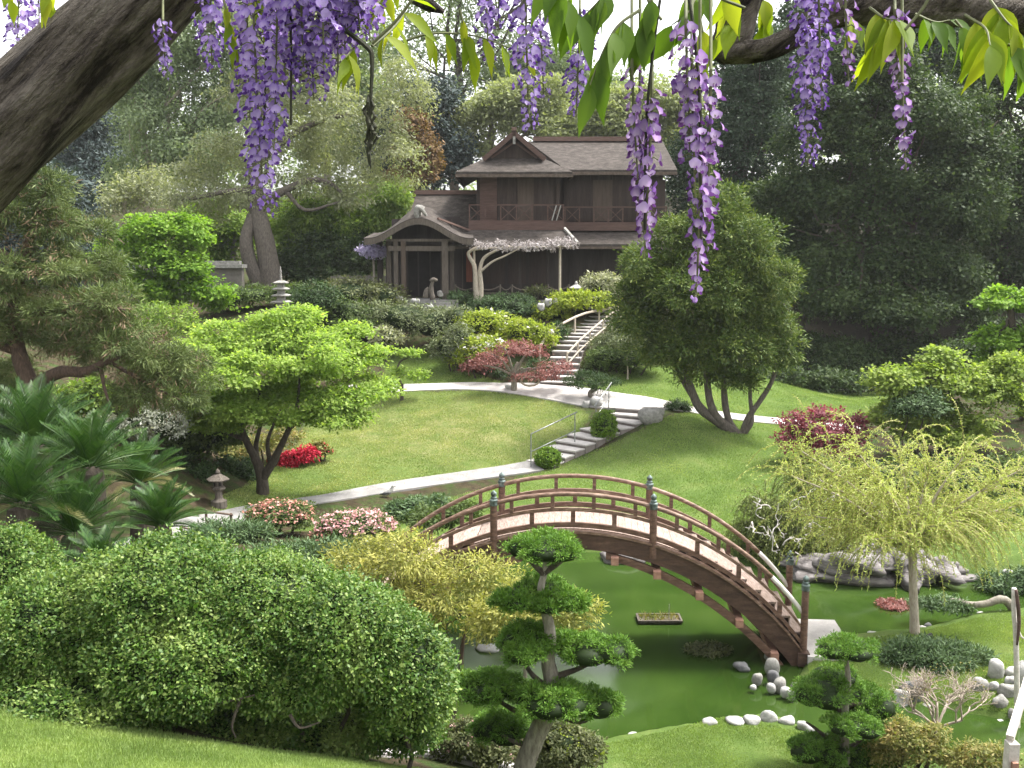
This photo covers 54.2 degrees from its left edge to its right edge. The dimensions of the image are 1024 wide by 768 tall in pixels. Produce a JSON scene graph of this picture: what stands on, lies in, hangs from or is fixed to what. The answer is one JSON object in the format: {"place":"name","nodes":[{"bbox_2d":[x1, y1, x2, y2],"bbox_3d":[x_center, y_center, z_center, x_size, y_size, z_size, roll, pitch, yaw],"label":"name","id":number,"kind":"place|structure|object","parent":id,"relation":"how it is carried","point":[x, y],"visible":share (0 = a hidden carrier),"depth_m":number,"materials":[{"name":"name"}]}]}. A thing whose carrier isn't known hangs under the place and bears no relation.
{"place":"outdoors","nodes":[
{"label":"outdoors","id":0,"kind":"place"},
{"bbox_2d":[0,704,420,767],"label":"lawn grass","id":1,"kind":"structure","parent":0,"point":[160,750],"depth_m":10.30,"materials":[{"name":"green plant"}]},
{"bbox_2d":[123,461,543,545],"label":"pond path","id":2,"kind":"structure","parent":0,"point":[428,481],"depth_m":35.29,"materials":[{"name":"concrete"}]},
{"bbox_2d":[384,345,499,388],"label":"grass","id":3,"kind":"structure","parent":0,"point":[413,361],"depth_m":48.79,"materials":[{"name":"green plant"}]},
{"bbox_2d":[0,192,1023,767],"bbox_3d":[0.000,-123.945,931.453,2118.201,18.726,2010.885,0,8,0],"label":"ground","id":4,"kind":"structure","parent":0,"point":[204,492],"depth_m":38.33,"materials":[{"name":"plant"}]},
{"bbox_2d":[0,515,68,594],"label":"clipped hedge","id":5,"kind":"object","parent":4,"relation":"on","point":[23,549],"visible":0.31,"depth_m":13.86,"materials":[{"name":"green plant"}]},
{"bbox_2d":[0,430,98,540],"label":"cycad","id":6,"kind":"object","parent":4,"relation":"on","point":[19,485],"visible":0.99,"depth_m":18.50,"materials":[{"name":"green plant"}]},
{"bbox_2d":[0,373,115,553],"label":"cycad","id":7,"kind":"object","parent":4,"relation":"on","point":[30,416],"visible":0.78,"depth_m":20.64,"materials":[{"name":"green plant"}]},
{"bbox_2d":[8,467,142,564],"bbox_3d":[-8.348,2.594,19.100,2.618,2.219,2.654,0,8,0],"label":"cycad","id":8,"kind":"object","parent":4,"relation":"on","point":[75,500],"visible":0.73,"depth_m":18.94,"materials":[{"name":"green plant"}]},
{"bbox_2d":[0,158,150,296],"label":"cedar","id":9,"kind":"object","parent":4,"relation":"on","point":[79,202],"visible":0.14,"depth_m":58.92,"materials":[{"name":"green plant"}]},
{"bbox_2d":[48,107,131,233],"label":"conifer","id":10,"kind":"object","parent":4,"relation":"on","point":[86,152],"visible":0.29,"depth_m":88.88,"materials":[{"name":"green plant"}]},
{"bbox_2d":[13,401,168,551],"bbox_3d":[-8.457,2.055,20.244,2.877,3.368,2.686,0,8,0],"label":"cycad","id":11,"kind":"object","parent":4,"relation":"on","point":[92,447],"visible":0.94,"depth_m":20.06,"materials":[{"name":"green plant"}]},
{"bbox_2d":[42,373,141,463],"bbox_3d":[-12.526,1.021,29.467,3.512,2.824,2.227,0,8,0],"label":"shrub","id":12,"kind":"object","parent":4,"relation":"on","point":[87,388],"visible":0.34,"depth_m":28.95,"materials":[{"name":"green plant"}]},
{"bbox_2d":[58,521,131,567],"bbox_3d":[-7.133,3.174,17.137,1.696,1.512,1.684,0,8,0],"label":"cycad","id":13,"kind":"object","parent":4,"relation":"on","point":[91,542],"visible":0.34,"depth_m":17.20,"materials":[{"name":"green plant"}]},
{"bbox_2d":[0,163,228,497],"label":"needle pine","id":14,"kind":"object","parent":4,"relation":"on","point":[20,309],"visible":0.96,"depth_m":26.23,"materials":[{"name":"green plant"}]},
{"bbox_2d":[88,160,181,251],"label":"dry tree","id":15,"kind":"object","parent":4,"relation":"on","point":[124,196],"visible":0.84,"depth_m":70.41,"materials":[{"name":"green plant"}]},
{"bbox_2d":[100,426,193,544],"bbox_3d":[-7.951,2.442,21.553,2.231,2.974,2.313,0,8,0],"label":"cycad","id":16,"kind":"object","parent":4,"relation":"on","point":[143,477],"visible":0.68,"depth_m":21.38,"materials":[{"name":"green plant"}]},
{"bbox_2d":[100,403,194,460],"bbox_3d":[-11.589,1.477,31.390,3.404,2.144,2.211,0,8,0],"label":"shrub","id":17,"kind":"object","parent":4,"relation":"on","point":[159,424],"visible":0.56,"depth_m":31.11,"materials":[{"name":"plant"}]},
{"bbox_2d":[111,299,205,347],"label":"shrub","id":18,"kind":"object","parent":4,"relation":"on","point":[186,320],"visible":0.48,"depth_m":43.61,"materials":[{"name":"green plant"}]},
{"bbox_2d":[106,474,216,536],"bbox_3d":[-6.792,3.009,19.363,1.910,2.474,1.822,-7,10,-43],"label":"cycad","id":19,"kind":"object","parent":4,"relation":"on","point":[163,507],"visible":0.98,"depth_m":19.17,"materials":[{"name":"green plant"}]},
{"bbox_2d":[85,210,248,326],"bbox_3d":[-17.211,-5.435,49.734,8.029,6.329,4.180,0,8,0],"label":"maple","id":20,"kind":"object","parent":4,"relation":"on","point":[191,270],"visible":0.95,"depth_m":49.06,"materials":[{"name":"green plant"}]},
{"bbox_2d":[158,445,226,484],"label":"shrub","id":21,"kind":"object","parent":4,"relation":"on","point":[202,471],"visible":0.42,"depth_m":32.50,"materials":[{"name":"green plant"}]},
{"bbox_2d":[88,1,302,252],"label":"eucalyptus","id":22,"kind":"object","parent":4,"relation":"on","point":[167,144],"visible":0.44,"depth_m":76.50,"materials":[{"name":"green plant"}]},
{"bbox_2d":[145,261,246,300],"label":"garden wall","id":23,"kind":"structure","parent":4,"relation":"on","point":[232,271],"depth_m":56.67,"materials":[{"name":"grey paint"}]},
{"bbox_2d":[152,430,252,461],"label":"shrub","id":24,"kind":"object","parent":4,"relation":"on","point":[196,444],"visible":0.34,"depth_m":34.02,"materials":[{"name":"green plant"}]},
{"bbox_2d":[158,198,277,263],"bbox_3d":[-18.991,-9.373,65.264,8.062,6.183,5.920,0,8,0],"label":"leafy oak","id":25,"kind":"object","parent":4,"relation":"on","point":[228,235],"visible":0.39,"depth_m":64.49,"materials":[{"name":"green plant"}]},
{"bbox_2d":[176,514,281,543],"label":"juniper","id":26,"kind":"object","parent":4,"relation":"on","point":[245,531],"visible":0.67,"depth_m":25.71,"materials":[{"name":"green plant"}]},
{"bbox_2d":[0,523,464,767],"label":"clipped hedge","id":27,"kind":"object","parent":4,"relation":"on","point":[267,647],"visible":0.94,"depth_m":11.67,"materials":[{"name":"green plant"}]},
{"bbox_2d":[197,280,313,314],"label":"shrub","id":28,"kind":"object","parent":4,"relation":"on","point":[256,294],"visible":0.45,"depth_m":52.04,"materials":[{"name":"green plant"}]},
{"bbox_2d":[216,427,309,466],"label":"shrub","id":29,"kind":"object","parent":4,"relation":"on","point":[240,449],"visible":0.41,"depth_m":36.40,"materials":[{"name":"green plant"}]},
{"bbox_2d":[144,301,412,495],"bbox_3d":[-7.992,0.643,33.083,9.321,6.723,5.473,0,8,0],"label":"maple","id":30,"kind":"object","parent":4,"relation":"on","point":[266,338],"visible":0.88,"depth_m":32.46,"materials":[{"name":"green plant"}]},
{"bbox_2d":[239,493,320,535],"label":"azalea","id":31,"kind":"object","parent":4,"relation":"on","point":[283,514],"visible":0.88,"depth_m":28.00,"materials":[{"name":"pink plant"}]},
{"bbox_2d":[150,0,444,292],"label":"leaning oak","id":32,"kind":"object","parent":4,"relation":"on","point":[265,268],"visible":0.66,"depth_m":59.09,"materials":[{"name":"green plant"}]},
{"bbox_2d":[237,531,378,574],"bbox_3d":[-5.290,4.251,24.810,4.106,1.112,2.083,0,8,0],"label":"juniper","id":33,"kind":"object","parent":4,"relation":"on","point":[312,548],"visible":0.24,"depth_m":24.72,"materials":[{"name":"green plant"}]},
{"bbox_2d":[271,277,347,324],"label":"shrub","id":34,"kind":"object","parent":4,"relation":"on","point":[319,297],"visible":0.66,"depth_m":49.31,"materials":[{"name":"green plant"}]},
{"bbox_2d":[251,12,397,189],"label":"tree","id":35,"kind":"object","parent":4,"relation":"on","point":[363,87],"visible":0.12,"depth_m":109.79,"materials":[{"name":"green plant"}]},
{"bbox_2d":[276,223,385,286],"bbox_3d":[-11.185,-7.863,62.047,8.008,4.557,5.132,0,8,0],"label":"dark laurel","id":36,"kind":"object","parent":4,"relation":"on","point":[329,262],"visible":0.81,"depth_m":61.00,"materials":[{"name":"green plant"}]},
{"bbox_2d":[266,175,415,258],"bbox_3d":[-10.793,-9.575,63.416,10.815,7.518,5.981,0,8,0],"label":"bamboo clump","id":37,"kind":"object","parent":4,"relation":"on","point":[293,220],"visible":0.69,"depth_m":61.86,"materials":[{"name":"green plant"}]},
{"bbox_2d":[319,293,383,339],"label":"shrub","id":38,"kind":"object","parent":4,"relation":"on","point":[335,315],"visible":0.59,"depth_m":49.97,"materials":[{"name":"green plant"}]},
{"bbox_2d":[309,504,400,543],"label":"azalea","id":39,"kind":"object","parent":4,"relation":"on","point":[362,520],"visible":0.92,"depth_m":26.88,"materials":[{"name":"pink plant"}]},
{"bbox_2d":[307,274,411,307],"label":"shrub","id":40,"kind":"object","parent":4,"relation":"on","point":[371,291],"visible":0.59,"depth_m":53.15,"materials":[{"name":"green plant"}]},
{"bbox_2d":[212,389,587,515],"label":"slope grass","id":41,"kind":"structure","parent":4,"relation":"on","point":[302,493],"depth_m":40.24,"materials":[{"name":"green plant"}]},
{"bbox_2d":[345,297,474,352],"bbox_3d":[-5.243,-2.929,51.190,7.562,3.095,4.005,0,8,0],"label":"shrub","id":42,"kind":"object","parent":4,"relation":"on","point":[427,323],"visible":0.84,"depth_m":50.24,"materials":[{"name":"green plant"}]},
{"bbox_2d":[377,103,451,198],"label":"rust cypress","id":43,"kind":"object","parent":4,"relation":"on","point":[435,159],"visible":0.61,"depth_m":75.66,"materials":[{"name":"red plant"}]},
{"bbox_2d":[381,491,452,520],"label":"juniper","id":44,"kind":"object","parent":4,"relation":"on","point":[402,505],"visible":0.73,"depth_m":31.38,"materials":[{"name":"green plant"}]},
{"bbox_2d":[352,65,485,199],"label":"mixed conifer","id":45,"kind":"object","parent":4,"relation":"on","point":[453,154],"visible":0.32,"depth_m":78.97,"materials":[{"name":"green plant"}]},
{"bbox_2d":[314,520,536,675],"bbox_3d":[-1.793,5.199,21.168,5.083,4.688,2.262,0,8,0],"label":"golden shrub","id":46,"kind":"object","parent":4,"relation":"on","point":[437,607],"visible":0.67,"depth_m":20.77,"materials":[{"name":"yellow plant"}]},
{"bbox_2d":[397,495,489,535],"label":"juniper","id":47,"kind":"object","parent":4,"relation":"on","point":[415,516],"visible":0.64,"depth_m":28.83,"materials":[{"name":"green plant"}]},
{"bbox_2d":[348,0,547,189],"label":"tall pine","id":48,"kind":"object","parent":4,"relation":"on","point":[449,14],"visible":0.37,"depth_m":103.71,"materials":[{"name":"green plant"}]},
{"bbox_2d":[426,321,477,371],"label":"shrub","id":49,"kind":"object","parent":4,"relation":"on","point":[445,345],"visible":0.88,"depth_m":48.09,"materials":[{"name":"green plant"}]},
{"bbox_2d":[427,713,518,767],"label":"shrub","id":50,"kind":"object","parent":4,"relation":"on","point":[459,745],"visible":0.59,"depth_m":15.03,"materials":[{"name":"green plant"}]},
{"bbox_2d":[441,331,510,370],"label":"azalea","id":51,"kind":"object","parent":4,"relation":"on","point":[475,346],"visible":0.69,"depth_m":47.83,"materials":[{"name":"green plant"}]},
{"bbox_2d":[451,306,524,339],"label":"azalea","id":52,"kind":"object","parent":4,"relation":"on","point":[481,321],"visible":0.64,"depth_m":49.75,"materials":[{"name":"green plant"}]},
{"bbox_2d":[465,291,542,317],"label":"juniper","id":53,"kind":"object","parent":4,"relation":"on","point":[510,304],"visible":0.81,"depth_m":53.61,"materials":[{"name":"green plant"}]},
{"bbox_2d":[0,0,1023,303],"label":"wisteria vine","id":54,"kind":"object","parent":4,"relation":"on","point":[70,70],"visible":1,"depth_m":1.71,"materials":[{"name":"purple plant"}]},
{"bbox_2d":[439,67,591,158],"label":"olive tree","id":55,"kind":"object","parent":4,"relation":"on","point":[500,104],"visible":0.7,"depth_m":80.17,"materials":[{"name":"green plant"}]},
{"bbox_2d":[364,127,676,310],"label":"japanese house","id":56,"kind":"structure","parent":4,"relation":"on","point":[539,188],"depth_m":57.11,"materials":[{"name":"wood"}]},
{"bbox_2d":[406,252,441,295],"bbox_3d":[-4.963,-6.237,56.633,1.997,2.480,0.160,0,8,0],"label":"door","id":57,"kind":"structure","parent":56,"relation":"in","point":[421,267],"depth_m":56.58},
{"bbox_2d":[462,236,580,305],"bbox_3d":[0.509,-6.201,54.650,6.442,3.817,3.209,0,8,0],"label":"trellis wisteria","id":58,"kind":"object","parent":4,"relation":"on","point":[478,281],"visible":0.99,"depth_m":54.38,"materials":[{"name":"grey plant"}]},
{"bbox_2d":[472,337,576,390],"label":"red maple","id":59,"kind":"object","parent":4,"relation":"on","point":[515,372],"visible":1,"depth_m":45.48,"materials":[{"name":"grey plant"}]},
{"bbox_2d":[495,314,561,351],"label":"azalea","id":60,"kind":"object","parent":4,"relation":"on","point":[519,329],"visible":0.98,"depth_m":49.09,"materials":[{"name":"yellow plant"}]},
{"bbox_2d":[453,575,611,678],"bbox_3d":[0.384,5.714,19.406,3.061,4.110,1.661,0,8,0],"label":"golden shrub","id":61,"kind":"object","parent":4,"relation":"on","point":[485,619],"visible":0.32,"depth_m":19.11,"materials":[{"name":"yellow plant"}]},
{"bbox_2d":[456,523,641,767],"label":"cloud pruned pine","id":62,"kind":"object","parent":4,"relation":"on","point":[550,698],"visible":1,"depth_m":13.76,"materials":[{"name":"green plant"}]},
{"bbox_2d":[512,718,609,767],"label":"shrub","id":63,"kind":"object","parent":4,"relation":"on","point":[564,745],"visible":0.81,"depth_m":14.86,"materials":[{"name":"green plant"}]},
{"bbox_2d":[299,412,823,546],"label":"shore grass","id":64,"kind":"structure","parent":4,"relation":"on","point":[674,461],"depth_m":37.38,"materials":[{"name":"green plant"}]},
{"bbox_2d":[480,36,643,105],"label":"hazy oak","id":65,"kind":"object","parent":4,"relation":"on","point":[556,66],"visible":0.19,"depth_m":101.70,"materials":[{"name":"green plant"}]},
{"bbox_2d":[118,46,1023,201],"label":"woods","id":66,"kind":"object","parent":4,"relation":"on","point":[465,188],"depth_m":121.25,"materials":[{"name":"green plant"}]},
{"bbox_2d":[530,287,622,321],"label":"shrub","id":67,"kind":"object","parent":4,"relation":"on","point":[580,298],"visible":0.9,"depth_m":53.02,"materials":[{"name":"green plant"}]},
{"bbox_2d":[540,316,614,385],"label":"stone steps","id":68,"kind":"structure","parent":4,"relation":"on","point":[574,339],"depth_m":49.61,"materials":[{"name":"stone"}]},
{"bbox_2d":[526,405,642,467],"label":"stone steps","id":69,"kind":"structure","parent":4,"relation":"on","point":[585,442],"depth_m":40.29,"materials":[{"name":"stone"}]},
{"bbox_2d":[558,368,625,397],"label":"dwarf pine","id":70,"kind":"object","parent":4,"relation":"on","point":[594,384],"visible":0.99,"depth_m":44.58,"materials":[{"name":"green plant"}]},
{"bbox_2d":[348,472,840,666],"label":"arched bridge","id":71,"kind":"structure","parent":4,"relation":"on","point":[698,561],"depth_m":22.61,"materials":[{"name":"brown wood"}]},
{"bbox_2d":[578,340,663,375],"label":"shrub","id":72,"kind":"object","parent":4,"relation":"on","point":[604,359],"visible":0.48,"depth_m":47.57,"materials":[{"name":"green plant"}]},
{"bbox_2d":[541,72,722,153],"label":"oak tree","id":73,"kind":"object","parent":4,"relation":"on","point":[616,116],"visible":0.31,"depth_m":80.13,"materials":[{"name":"green plant"}]},
{"bbox_2d":[601,164,812,433],"bbox_3d":[7.833,-3.153,40.240,8.543,11.383,5.400,0,8,0],"label":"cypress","id":74,"kind":"object","parent":4,"relation":"on","point":[738,291],"visible":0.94,"depth_m":39.78,"materials":[{"name":"green plant"}]},
{"bbox_2d":[594,715,819,767],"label":"bank grass","id":75,"kind":"structure","parent":4,"relation":"on","point":[659,762],"depth_m":18.29,"materials":[{"name":"green plant"}]},
{"bbox_2d":[575,365,888,420],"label":"hill grass","id":76,"kind":"structure","parent":4,"relation":"on","point":[870,401],"depth_m":47.17,"materials":[{"name":"green plant"}]},
{"bbox_2d":[663,17,810,260],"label":"dark oak","id":77,"kind":"object","parent":4,"relation":"on","point":[750,108],"visible":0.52,"depth_m":69.10,"materials":[{"name":"green plant"}]},
{"bbox_2d":[736,175,838,337],"bbox_3d":[17.001,-7.337,59.628,8.001,10.059,5.875,0,8,0],"label":"dark holly","id":78,"kind":"object","parent":4,"relation":"on","point":[762,200],"visible":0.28,"depth_m":58.39,"materials":[{"name":"green plant"}]},
{"bbox_2d":[722,447,863,570],"bbox_3d":[9.097,4.223,30.101,5.225,4.635,3.405,-2,8,-13],"label":"weeping bush","id":79,"kind":"object","parent":4,"relation":"on","point":[766,534],"visible":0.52,"depth_m":29.86,"materials":[{"name":"green plant"}]},
{"bbox_2d":[756,363,854,390],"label":"understory bush","id":80,"kind":"object","parent":4,"relation":"on","point":[825,373],"visible":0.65,"depth_m":51.62,"materials":[{"name":"green plant"}]},
{"bbox_2d":[782,327,857,367],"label":"understory bush","id":81,"kind":"object","parent":4,"relation":"on","point":[815,339],"visible":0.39,"depth_m":56.84,"materials":[{"name":"green plant"}]},
{"bbox_2d":[768,402,876,464],"bbox_3d":[11.754,1.896,37.565,4.140,2.551,2.718,0,8,0],"label":"crimson maple","id":82,"kind":"object","parent":4,"relation":"on","point":[800,422],"visible":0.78,"depth_m":37.23,"materials":[{"name":"red plant"}]},
{"bbox_2d":[786,629,904,767],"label":"cloud pruned pine","id":83,"kind":"object","parent":4,"relation":"on","point":[860,702],"visible":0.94,"depth_m":17.36,"materials":[{"name":"green plant"}]},
{"bbox_2d":[798,367,892,395],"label":"understory bush","id":84,"kind":"object","parent":4,"relation":"on","point":[854,385],"visible":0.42,"depth_m":51.61,"materials":[{"name":"green plant"}]},
{"bbox_2d":[798,335,901,378],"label":"understory bush","id":85,"kind":"object","parent":4,"relation":"on","point":[850,356],"visible":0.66,"depth_m":54.85,"materials":[{"name":"green plant"}]},
{"bbox_2d":[765,0,959,233],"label":"dark oak","id":86,"kind":"object","parent":4,"relation":"on","point":[787,7],"visible":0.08,"depth_m":73.97,"materials":[{"name":"green plant"}]},
{"bbox_2d":[778,543,965,593],"bbox_3d":[10.136,5.120,28.868,4.732,1.284,3.408,0,8,0],"label":"bank rock","id":87,"kind":"object","parent":4,"relation":"on","point":[808,567],"visible":0.54,"depth_m":27.94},
{"bbox_2d":[734,393,1023,634],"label":"young willow","id":88,"kind":"object","parent":4,"relation":"on","point":[914,532],"visible":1,"depth_m":23.05,"materials":[{"name":"green plant"}]},
{"bbox_2d":[755,27,1023,358],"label":"dark oak","id":89,"kind":"object","parent":4,"relation":"on","point":[914,279],"visible":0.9,"depth_m":55.54,"materials":[{"name":"green plant"}]},
{"bbox_2d":[858,321,951,368],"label":"understory bush","id":90,"kind":"object","parent":4,"relation":"on","point":[898,341],"visible":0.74,"depth_m":55.78,"materials":[{"name":"green plant"}]},
{"bbox_2d":[858,711,955,767],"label":"nandina","id":91,"kind":"object","parent":4,"relation":"on","point":[929,744],"visible":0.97,"depth_m":17.22,"materials":[{"name":"yellow plant"}]},
{"bbox_2d":[807,610,1023,715],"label":"island grass","id":92,"kind":"structure","parent":4,"relation":"on","point":[978,672],"depth_m":22.84,"materials":[{"name":"green plant"}]},
{"bbox_2d":[873,630,1001,674],"bbox_3d":[9.342,6.025,22.176,2.966,0.939,1.908,0,8,0],"label":"juniper","id":93,"kind":"object","parent":92,"relation":"on","point":[919,649],"visible":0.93,"depth_m":21.94,"materials":[{"name":"green plant"}]},
{"bbox_2d":[905,589,1010,616],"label":"leaning juniper","id":94,"kind":"object","parent":92,"relation":"on","point":[954,605],"visible":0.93,"depth_m":24.85,"materials":[{"name":"green plant"}]},
{"bbox_2d":[883,384,953,457],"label":"tree","id":95,"kind":"object","parent":4,"relation":"on","point":[930,404],"visible":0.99,"depth_m":36.11,"materials":[{"name":"green plant"}]},
{"bbox_2d":[837,447,1023,502],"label":"shrub","id":96,"kind":"object","parent":4,"relation":"on","point":[1005,461],"visible":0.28,"depth_m":33.73,"materials":[{"name":"green plant"}]},
{"bbox_2d":[852,343,1023,456],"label":"maple","id":97,"kind":"object","parent":4,"relation":"on","point":[1005,377],"visible":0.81,"depth_m":36.88,"materials":[{"name":"green plant"}]},
{"bbox_2d":[881,661,996,760],"bbox_3d":[7.777,5.991,18.277,2.081,1.985,1.569,0,8,0],"label":"bare tree","id":98,"kind":"object","parent":4,"relation":"on","point":[926,684],"visible":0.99,"depth_m":18.17,"materials":[{"name":"grey plant"}]},
{"bbox_2d":[933,735,1023,767],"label":"nandina","id":99,"kind":"object","parent":4,"relation":"on","point":[958,756],"visible":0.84,"depth_m":16.89,"materials":[{"name":"yellow plant"}]},
{"bbox_2d":[935,27,1023,319],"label":"dark oak","id":100,"kind":"object","parent":4,"relation":"on","point":[1002,248],"visible":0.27,"depth_m":60.04,"materials":[{"name":"green plant"}]},
{"bbox_2d":[963,283,1023,420],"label":"maple","id":101,"kind":"object","parent":4,"relation":"on","point":[1008,335],"visible":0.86,"depth_m":40.86,"materials":[{"name":"green plant"}]},
{"bbox_2d":[969,564,1023,596],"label":"juniper","id":102,"kind":"object","parent":4,"relation":"on","point":[1004,583],"visible":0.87,"depth_m":27.35,"materials":[{"name":"green plant"}]},
{"bbox_2d":[1002,678,1023,767],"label":"timber rail","id":103,"kind":"object","parent":4,"relation":"on","point":[1011,753],"visible":1,"depth_m":13.82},
{"bbox_2d":[1011,587,1023,727],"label":"peeled pole","id":104,"kind":"object","parent":4,"relation":"on","point":[1015,612],"visible":0.88,"depth_m":19.37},
{"bbox_2d":[0,0,1023,192],"label":"sky","id":105,"kind":"structure","parent":0,"point":[669,9],"materials":[{"name":"white"}]},
{"bbox_2d":[349,382,859,428],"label":"garden path","id":106,"kind":"structure","parent":0,"point":[563,394],"depth_m":45.26,"materials":[{"name":"concrete"}]},
{"bbox_2d":[424,552,1023,761],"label":"pond water","id":107,"kind":"structure","parent":0,"point":[666,680],"depth_m":23.43,"materials":[{"name":"liquid"}]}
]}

